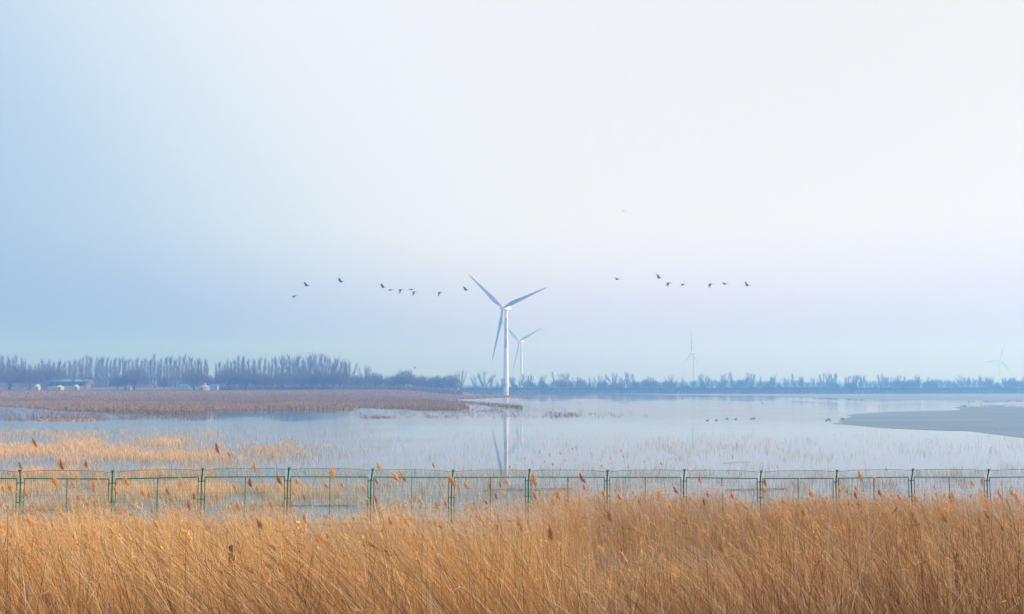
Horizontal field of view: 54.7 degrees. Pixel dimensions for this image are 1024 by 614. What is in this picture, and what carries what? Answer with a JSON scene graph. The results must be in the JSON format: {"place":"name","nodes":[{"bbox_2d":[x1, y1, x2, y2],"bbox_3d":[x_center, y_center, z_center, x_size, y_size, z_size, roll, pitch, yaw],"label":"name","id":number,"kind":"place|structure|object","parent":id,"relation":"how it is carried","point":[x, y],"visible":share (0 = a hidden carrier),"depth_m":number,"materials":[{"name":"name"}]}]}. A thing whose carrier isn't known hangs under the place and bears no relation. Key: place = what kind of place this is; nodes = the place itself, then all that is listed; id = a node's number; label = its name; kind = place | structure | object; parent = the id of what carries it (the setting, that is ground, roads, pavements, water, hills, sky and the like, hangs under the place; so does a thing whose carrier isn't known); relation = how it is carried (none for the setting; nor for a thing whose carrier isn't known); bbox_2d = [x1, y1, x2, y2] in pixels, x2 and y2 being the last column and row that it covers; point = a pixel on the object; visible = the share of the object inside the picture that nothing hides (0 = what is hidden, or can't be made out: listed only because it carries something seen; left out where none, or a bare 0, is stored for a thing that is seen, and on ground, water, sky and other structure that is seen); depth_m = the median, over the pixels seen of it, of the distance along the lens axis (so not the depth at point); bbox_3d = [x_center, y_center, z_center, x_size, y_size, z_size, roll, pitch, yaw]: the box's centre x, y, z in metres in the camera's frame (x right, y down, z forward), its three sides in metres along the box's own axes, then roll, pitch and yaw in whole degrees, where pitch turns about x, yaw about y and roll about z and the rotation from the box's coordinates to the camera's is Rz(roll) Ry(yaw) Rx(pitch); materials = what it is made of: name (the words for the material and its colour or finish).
{"place":"outdoors","nodes":[
{"label":"outdoors","id":0,"kind":"place"},
{"bbox_2d":[0,394,1023,613],"bbox_3d":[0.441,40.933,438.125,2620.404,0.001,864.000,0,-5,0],"label":"water","id":1,"kind":"structure","parent":0,"point":[682,418],"depth_m":90.53,"materials":[{"name":"blue liquid"}]},
{"bbox_2d":[38,418,94,420],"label":"straw bar","id":2,"kind":"object","parent":1,"relation":"on","point":[66,420],"visible":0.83,"depth_m":160.10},
{"bbox_2d":[214,443,235,561],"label":"reed","id":3,"kind":"object","parent":1,"relation":"in","point":[217,449],"visible":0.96,"depth_m":23.54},
{"bbox_2d":[0,394,750,420],"bbox_3d":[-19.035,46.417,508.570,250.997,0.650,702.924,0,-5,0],"label":"water tufts","id":4,"kind":"object","parent":1,"relation":"in","point":[174,413],"visible":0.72,"depth_m":193.63,"materials":[{"name":"plant"}]},
{"bbox_2d":[0,423,1023,510],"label":"lake reeds","id":5,"kind":"object","parent":1,"relation":"in","point":[26,451],"visible":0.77,"depth_m":59.70,"materials":[{"name":"plant"}]},
{"bbox_2d":[648,394,1023,400],"bbox_3d":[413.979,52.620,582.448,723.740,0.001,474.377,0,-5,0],"label":"lake ice","id":6,"kind":"structure","parent":1,"relation":"on","point":[1005,397],"depth_m":578.59,"materials":[{"name":"ice"}]},
{"bbox_2d":[833,406,1023,437],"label":"lake ice","id":7,"kind":"structure","parent":1,"relation":"on","point":[1005,420],"depth_m":160.95,"materials":[{"name":"ice"}]},
{"bbox_2d":[0,388,1023,613],"bbox_3d":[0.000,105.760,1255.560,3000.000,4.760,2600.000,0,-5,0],"label":"ground","id":8,"kind":"structure","parent":0,"point":[611,392],"depth_m":592.50,"materials":[{"name":"soil"}]},
{"bbox_2d":[0,362,32,389],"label":"willow tree","id":9,"kind":"object","parent":8,"relation":"on","point":[9,378],"visible":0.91,"depth_m":613.78,"materials":[{"name":"plant"}]},
{"bbox_2d":[16,367,42,389],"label":"willow tree","id":10,"kind":"object","parent":8,"relation":"on","point":[32,376],"visible":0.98,"depth_m":615.77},
{"bbox_2d":[32,363,67,383],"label":"willow tree","id":11,"kind":"object","parent":8,"relation":"on","point":[53,374],"visible":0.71,"depth_m":625.91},
{"bbox_2d":[50,474,73,548],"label":"reed","id":12,"kind":"object","parent":8,"relation":"on","point":[54,481],"visible":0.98,"depth_m":23.52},
{"bbox_2d":[58,459,73,538],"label":"reed","id":13,"kind":"object","parent":8,"relation":"on","point":[61,465],"visible":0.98,"depth_m":23.34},
{"bbox_2d":[47,379,91,389],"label":"long shed","id":14,"kind":"structure","parent":8,"relation":"on","point":[66,384],"depth_m":620.11,"materials":[{"name":"metal"}]},
{"bbox_2d":[79,356,84,378],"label":"poplar tree","id":15,"kind":"object","parent":8,"relation":"on","point":[81,374],"visible":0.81,"depth_m":660.61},
{"bbox_2d":[85,355,91,378],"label":"poplar tree","id":16,"kind":"object","parent":8,"relation":"on","point":[88,371],"visible":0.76,"depth_m":650.72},
{"bbox_2d":[95,358,100,386],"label":"poplar tree","id":17,"kind":"object","parent":8,"relation":"on","point":[97,373],"visible":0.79,"depth_m":703.72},
{"bbox_2d":[97,357,103,383],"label":"poplar tree","id":18,"kind":"object","parent":8,"relation":"on","point":[100,373],"visible":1,"depth_m":693.50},
{"bbox_2d":[92,528,109,609],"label":"reed","id":19,"kind":"object","parent":8,"relation":"on","point":[95,533],"visible":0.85,"depth_m":18.25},
{"bbox_2d":[105,357,108,384],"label":"poplar tree","id":20,"kind":"object","parent":8,"relation":"on","point":[106,363],"visible":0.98,"depth_m":667.77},
{"bbox_2d":[108,376,127,389],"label":"willow tree","id":21,"kind":"object","parent":8,"relation":"on","point":[117,384],"visible":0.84,"depth_m":606.90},
{"bbox_2d":[0,387,242,389],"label":"boundary wall","id":22,"kind":"structure","parent":8,"relation":"on","point":[99,388],"depth_m":635.73,"materials":[{"name":"grey"}]},
{"bbox_2d":[116,368,150,389],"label":"willow tree","id":23,"kind":"object","parent":8,"relation":"on","point":[131,377],"visible":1,"depth_m":604.80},
{"bbox_2d":[148,357,154,386],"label":"poplar tree","id":24,"kind":"object","parent":8,"relation":"on","point":[150,364],"visible":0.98,"depth_m":680.63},
{"bbox_2d":[152,353,157,386],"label":"poplar tree","id":25,"kind":"object","parent":8,"relation":"on","point":[154,374],"visible":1,"depth_m":682.41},
{"bbox_2d":[157,357,162,382],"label":"poplar tree","id":26,"kind":"object","parent":8,"relation":"on","point":[160,366],"visible":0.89,"depth_m":642.77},
{"bbox_2d":[158,376,169,389],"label":"willow tree","id":27,"kind":"object","parent":8,"relation":"on","point":[163,383],"visible":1,"depth_m":609.76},
{"bbox_2d":[164,355,169,386],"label":"poplar tree","id":28,"kind":"object","parent":8,"relation":"on","point":[167,366],"visible":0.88,"depth_m":708.57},
{"bbox_2d":[168,356,173,386],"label":"poplar tree","id":29,"kind":"object","parent":8,"relation":"on","point":[171,369],"visible":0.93,"depth_m":665.38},
{"bbox_2d":[176,354,181,383],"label":"poplar tree","id":30,"kind":"object","parent":8,"relation":"on","point":[179,373],"visible":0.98,"depth_m":654.84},
{"bbox_2d":[179,384,189,389],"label":"outbuilding","id":31,"kind":"structure","parent":8,"relation":"on","point":[184,387],"depth_m":616.02,"materials":[{"name":"white metal"}]},
{"bbox_2d":[179,368,207,389],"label":"willow tree","id":32,"kind":"object","parent":8,"relation":"on","point":[192,379],"visible":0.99,"depth_m":604.43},
{"bbox_2d":[200,383,209,389],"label":"yurt","id":33,"kind":"object","parent":8,"relation":"on","point":[204,387],"visible":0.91,"depth_m":595.99,"materials":[{"name":"white fabric"}]},
{"bbox_2d":[202,374,214,384],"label":"willow tree","id":34,"kind":"object","parent":8,"relation":"on","point":[210,380],"visible":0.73,"depth_m":619.09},
{"bbox_2d":[208,384,219,389],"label":"outbuilding","id":35,"kind":"structure","parent":8,"relation":"on","point":[214,387],"depth_m":616.25,"materials":[{"name":"white metal"}]},
{"bbox_2d":[0,372,456,390],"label":"bushes","id":36,"kind":"object","parent":8,"relation":"on","point":[103,380],"visible":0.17,"depth_m":718.44,"materials":[{"name":"plant"}]},
{"bbox_2d":[0,361,343,386],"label":"wood twigs","id":37,"kind":"object","parent":36,"relation":"attached to","point":[84,367],"visible":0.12,"depth_m":772.46,"materials":[{"name":"plant"}]},
{"bbox_2d":[212,368,244,389],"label":"willow tree","id":38,"kind":"object","parent":8,"relation":"on","point":[229,376],"visible":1,"depth_m":604.10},
{"bbox_2d":[227,546,234,612],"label":"stake","id":39,"kind":"object","parent":8,"relation":"on","point":[231,551],"visible":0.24,"depth_m":18.16,"materials":[{"name":"brown wood"}]},
{"bbox_2d":[232,369,259,388],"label":"willow tree","id":40,"kind":"object","parent":8,"relation":"on","point":[247,377],"visible":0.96,"depth_m":608.56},
{"bbox_2d":[245,476,257,558],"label":"reed","id":41,"kind":"object","parent":8,"relation":"on","point":[249,481],"visible":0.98,"depth_m":25.41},
{"bbox_2d":[0,389,527,412],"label":"marsh plants","id":42,"kind":"object","parent":8,"relation":"on","point":[87,403],"visible":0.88,"depth_m":355.90,"materials":[{"name":"plant"}]},
{"bbox_2d":[254,372,275,388],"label":"willow tree","id":43,"kind":"object","parent":8,"relation":"on","point":[264,381],"visible":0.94,"depth_m":612.42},
{"bbox_2d":[256,519,274,561],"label":"reed","id":44,"kind":"object","parent":8,"relation":"on","point":[259,523],"visible":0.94,"depth_m":20.01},
{"bbox_2d":[268,371,293,386],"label":"willow tree","id":45,"kind":"object","parent":8,"relation":"on","point":[283,382],"visible":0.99,"depth_m":608.56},
{"bbox_2d":[277,353,286,377],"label":"poplar tree","id":46,"kind":"object","parent":8,"relation":"on","point":[280,362],"visible":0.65,"depth_m":687.00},
{"bbox_2d":[279,355,286,380],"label":"poplar tree","id":47,"kind":"object","parent":8,"relation":"on","point":[282,371],"visible":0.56,"depth_m":680.34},
{"bbox_2d":[275,473,305,566],"bbox_3d":[-5.271,5.756,23.608,0.936,3.598,0.287,3,-6,-34],"label":"reed","id":48,"kind":"object","parent":8,"relation":"on","point":[278,479],"visible":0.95,"depth_m":23.51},
{"bbox_2d":[288,355,297,385],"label":"poplar tree","id":49,"kind":"object","parent":8,"relation":"on","point":[293,371],"visible":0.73,"depth_m":704.89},
{"bbox_2d":[294,353,302,380],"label":"poplar tree","id":50,"kind":"object","parent":8,"relation":"on","point":[298,362],"visible":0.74,"depth_m":710.36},
{"bbox_2d":[291,371,314,386],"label":"willow tree","id":51,"kind":"object","parent":8,"relation":"on","point":[305,380],"visible":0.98,"depth_m":610.13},
{"bbox_2d":[305,350,313,376],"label":"poplar tree","id":52,"kind":"object","parent":8,"relation":"on","point":[309,367],"visible":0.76,"depth_m":655.47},
{"bbox_2d":[309,353,319,383],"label":"poplar tree","id":53,"kind":"object","parent":8,"relation":"on","point":[314,369],"visible":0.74,"depth_m":662.19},
{"bbox_2d":[311,354,322,384],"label":"poplar tree","id":54,"kind":"object","parent":8,"relation":"on","point":[319,365],"visible":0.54,"depth_m":691.59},
{"bbox_2d":[309,371,335,389],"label":"willow tree","id":55,"kind":"object","parent":8,"relation":"on","point":[319,380],"visible":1,"depth_m":608.55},
{"bbox_2d":[321,352,327,378],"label":"poplar tree","id":56,"kind":"object","parent":8,"relation":"on","point":[323,368],"visible":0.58,"depth_m":702.95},
{"bbox_2d":[328,467,348,604],"bbox_3d":[-3.625,5.369,20.445,0.583,4.151,0.227,-1,-5,7],"label":"reed","id":57,"kind":"object","parent":8,"relation":"on","point":[332,474],"visible":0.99,"depth_m":20.57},
{"bbox_2d":[218,384,462,394],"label":"wood undergrowth","id":58,"kind":"object","parent":8,"relation":"on","point":[325,387],"visible":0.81,"depth_m":611.87,"materials":[{"name":"plant"}]},
{"bbox_2d":[329,370,352,389],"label":"willow tree","id":59,"kind":"object","parent":8,"relation":"on","point":[344,380],"visible":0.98,"depth_m":610.91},
{"bbox_2d":[344,362,357,385],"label":"bare tree","id":60,"kind":"object","parent":8,"relation":"on","point":[354,370],"visible":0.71,"depth_m":665.84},
{"bbox_2d":[346,374,365,386],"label":"willow tree","id":61,"kind":"object","parent":8,"relation":"on","point":[358,381],"visible":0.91,"depth_m":636.54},
{"bbox_2d":[356,363,371,385],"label":"bare tree","id":62,"kind":"object","parent":8,"relation":"on","point":[367,373],"visible":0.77,"depth_m":688.72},
{"bbox_2d":[364,371,385,386],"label":"willow tree","id":63,"kind":"object","parent":8,"relation":"on","point":[373,379],"visible":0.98,"depth_m":640.54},
{"bbox_2d":[384,375,401,385],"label":"willow tree","id":64,"kind":"object","parent":8,"relation":"on","point":[388,382],"visible":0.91,"depth_m":644.67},
{"bbox_2d":[393,368,417,385],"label":"willow tree","id":65,"kind":"object","parent":8,"relation":"on","point":[403,380],"visible":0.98,"depth_m":646.74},
{"bbox_2d":[393,472,427,563],"bbox_3d":[-2.469,5.960,24.465,1.129,3.773,0.234,-1,-5,13],"label":"reed","id":66,"kind":"object","parent":8,"relation":"on","point":[395,477],"visible":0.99,"depth_m":24.67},
{"bbox_2d":[412,376,430,387],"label":"willow tree","id":67,"kind":"object","parent":8,"relation":"on","point":[422,383],"visible":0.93,"depth_m":651.42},
{"bbox_2d":[426,374,446,389],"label":"willow tree","id":68,"kind":"object","parent":8,"relation":"on","point":[435,384],"visible":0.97,"depth_m":656.66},
{"bbox_2d":[440,373,460,388],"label":"willow tree","id":69,"kind":"object","parent":8,"relation":"on","point":[453,383],"visible":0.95,"depth_m":661.41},
{"bbox_2d":[455,370,466,390],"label":"bare tree","id":70,"kind":"object","parent":8,"relation":"on","point":[461,381],"visible":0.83,"depth_m":688.12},
{"bbox_2d":[448,475,495,605],"bbox_3d":[-0.763,5.419,19.907,1.175,4.115,0.264,1,-5,-15],"label":"reed","id":71,"kind":"object","parent":8,"relation":"on","point":[451,480],"visible":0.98,"depth_m":19.91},
{"bbox_2d":[477,370,495,392],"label":"bare tree","id":72,"kind":"object","parent":8,"relation":"on","point":[480,381],"visible":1,"depth_m":854.94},
{"bbox_2d":[468,274,546,393],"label":"wind turbine","id":73,"kind":"object","parent":8,"relation":"on","point":[505,379],"visible":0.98,"depth_m":743.61,"materials":[{"name":"grey metal"}]},
{"bbox_2d":[0,550,1021,613],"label":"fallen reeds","id":74,"kind":"object","parent":8,"relation":"on","point":[562,588],"visible":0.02,"depth_m":26.25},
{"bbox_2d":[0,438,1023,613],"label":"reed","id":75,"kind":"object","parent":8,"relation":"on","point":[92,597],"depth_m":17.68,"materials":[{"name":"plant"}]},
{"bbox_2d":[0,469,1023,613],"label":"seed heads","id":76,"kind":"object","parent":8,"relation":"on","point":[297,527],"visible":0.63,"depth_m":19.53,"materials":[{"name":"plant"}]},
{"bbox_2d":[0,467,1023,540],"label":"fence","id":77,"kind":"object","parent":8,"relation":"on","point":[406,488],"visible":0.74,"depth_m":37.39,"materials":[{"name":"metal"}]},
{"bbox_2d":[502,322,541,387],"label":"wind turbine","id":78,"kind":"object","parent":8,"relation":"on","point":[521,341],"visible":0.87,"depth_m":1325.38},
{"bbox_2d":[522,380,532,389],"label":"tree","id":79,"kind":"object","parent":8,"relation":"on","point":[528,384],"visible":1,"depth_m":865.63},
{"bbox_2d":[532,490,550,568],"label":"reed","id":80,"kind":"object","parent":8,"relation":"on","point":[534,494],"visible":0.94,"depth_m":23.45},
{"bbox_2d":[530,473,556,586],"bbox_3d":[0.673,5.404,19.926,0.704,4.146,0.214,1,-5,-10],"label":"reed","id":81,"kind":"object","parent":8,"relation":"on","point":[533,479],"visible":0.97,"depth_m":20.00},
{"bbox_2d":[546,524,559,608],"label":"reed","id":82,"kind":"object","parent":8,"relation":"on","point":[549,530],"visible":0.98,"depth_m":17.67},
{"bbox_2d":[552,378,563,388],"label":"tree","id":83,"kind":"object","parent":8,"relation":"on","point":[557,383],"visible":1,"depth_m":867.37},
{"bbox_2d":[551,495,569,611],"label":"reed","id":84,"kind":"object","parent":8,"relation":"on","point":[553,502],"visible":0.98,"depth_m":24.31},
{"bbox_2d":[556,372,570,386],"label":"tree","id":85,"kind":"object","parent":8,"relation":"on","point":[567,378],"visible":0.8,"depth_m":893.46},
{"bbox_2d":[554,489,572,562],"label":"reed","id":86,"kind":"object","parent":8,"relation":"on","point":[557,495],"visible":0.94,"depth_m":25.42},
{"bbox_2d":[575,378,586,387],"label":"tree","id":87,"kind":"object","parent":8,"relation":"on","point":[580,383],"visible":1,"depth_m":865.49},
{"bbox_2d":[581,523,607,597],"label":"reed","id":88,"kind":"object","parent":8,"relation":"on","point":[583,529],"visible":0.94,"depth_m":21.82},
{"bbox_2d":[579,472,619,590],"bbox_3d":[2.087,5.828,23.340,1.067,3.853,0.231,0,-5,0],"label":"reed","id":89,"kind":"object","parent":8,"relation":"on","point":[583,479],"visible":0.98,"depth_m":23.48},
{"bbox_2d":[599,546,621,605],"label":"reed","id":90,"kind":"object","parent":8,"relation":"on","point":[602,551],"visible":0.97,"depth_m":17.97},
{"bbox_2d":[605,371,617,383],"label":"tree","id":91,"kind":"object","parent":8,"relation":"on","point":[613,378],"visible":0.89,"depth_m":894.91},
{"bbox_2d":[601,487,622,606],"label":"reed","id":92,"kind":"object","parent":8,"relation":"on","point":[603,493],"visible":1,"depth_m":23.88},
{"bbox_2d":[639,379,649,387],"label":"tree","id":93,"kind":"object","parent":8,"relation":"on","point":[645,383],"visible":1,"depth_m":865.42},
{"bbox_2d":[644,514,663,613],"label":"reed","id":94,"kind":"object","parent":8,"relation":"on","point":[646,520],"visible":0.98,"depth_m":21.89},
{"bbox_2d":[650,380,660,388],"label":"tree","id":95,"kind":"object","parent":8,"relation":"on","point":[654,385],"visible":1,"depth_m":863.96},
{"bbox_2d":[656,489,679,569],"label":"reed","id":96,"kind":"object","parent":8,"relation":"on","point":[658,493],"visible":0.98,"depth_m":20.61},
{"bbox_2d":[682,334,698,380],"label":"wind turbine","id":97,"kind":"object","parent":8,"relation":"on","point":[693,354],"visible":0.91,"depth_m":1719.94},
{"bbox_2d":[425,378,1020,388],"bbox_3d":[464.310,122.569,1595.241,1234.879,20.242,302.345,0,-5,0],"label":"woods","id":98,"kind":"object","parent":8,"relation":"on","point":[728,385],"visible":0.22,"depth_m":1505.54,"materials":[{"name":"plant"}]},
{"bbox_2d":[461,385,1023,393],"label":"bank undergrowth","id":99,"kind":"object","parent":8,"relation":"on","point":[1003,389],"visible":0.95,"depth_m":860.12,"materials":[{"name":"plant"}]},
{"bbox_2d":[745,371,755,386],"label":"tree","id":100,"kind":"object","parent":8,"relation":"on","point":[751,381],"visible":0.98,"depth_m":877.85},
{"bbox_2d":[768,510,778,559],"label":"reed","id":101,"kind":"object","parent":8,"relation":"on","point":[772,515],"visible":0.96,"depth_m":23.32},
{"bbox_2d":[805,488,830,565],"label":"reed","id":102,"kind":"object","parent":8,"relation":"on","point":[810,493],"visible":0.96,"depth_m":24.71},
{"bbox_2d":[823,373,835,381],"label":"tree","id":103,"kind":"object","parent":8,"relation":"on","point":[827,378],"visible":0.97,"depth_m":882.09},
{"bbox_2d":[856,470,888,594],"bbox_3d":[8.610,5.834,23.550,0.160,3.876,0.783,5,-6,-44],"label":"reed","id":104,"kind":"object","parent":8,"relation":"on","point":[859,475],"visible":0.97,"depth_m":23.85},
{"bbox_2d":[890,379,902,387],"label":"tree","id":105,"kind":"object","parent":8,"relation":"on","point":[894,384],"visible":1,"depth_m":868.25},
{"bbox_2d":[904,380,917,389],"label":"tree","id":106,"kind":"object","parent":8,"relation":"on","point":[909,384],"visible":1,"depth_m":865.32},
{"bbox_2d":[910,510,939,612],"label":"reed","id":107,"kind":"object","parent":8,"relation":"on","point":[912,516],"visible":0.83,"depth_m":16.66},
{"bbox_2d":[912,492,949,596],"bbox_3d":[10.124,6.141,23.914,0.855,3.322,0.211,0,-5,6],"label":"reed","id":108,"kind":"object","parent":8,"relation":"on","point":[915,498],"visible":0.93,"depth_m":24.05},
{"bbox_2d":[943,507,967,568],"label":"reed","id":109,"kind":"object","parent":8,"relation":"on","point":[947,515],"visible":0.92,"depth_m":21.42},
{"bbox_2d":[955,553,961,612],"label":"stake","id":110,"kind":"object","parent":8,"relation":"on","point":[958,578],"visible":0.28,"depth_m":17.63,"materials":[{"name":"brown wood"}]},
{"bbox_2d":[983,379,992,386],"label":"tree","id":111,"kind":"object","parent":8,"relation":"on","point":[987,381],"visible":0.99,"depth_m":869.50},
{"bbox_2d":[987,342,1010,384],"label":"wind turbine","id":112,"kind":"object","parent":8,"relation":"on","point":[999,360],"visible":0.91,"depth_m":2162.84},
{"bbox_2d":[1005,379,1019,387],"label":"tree","id":113,"kind":"object","parent":8,"relation":"on","point":[1012,383],"visible":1,"depth_m":865.60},
{"bbox_2d":[1013,492,1023,509],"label":"reed","id":114,"kind":"object","parent":8,"relation":"on","point":[1017,498],"visible":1,"depth_m":21.30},
{"bbox_2d":[0,0,1023,387],"label":"sky","id":115,"kind":"structure","parent":0,"point":[174,173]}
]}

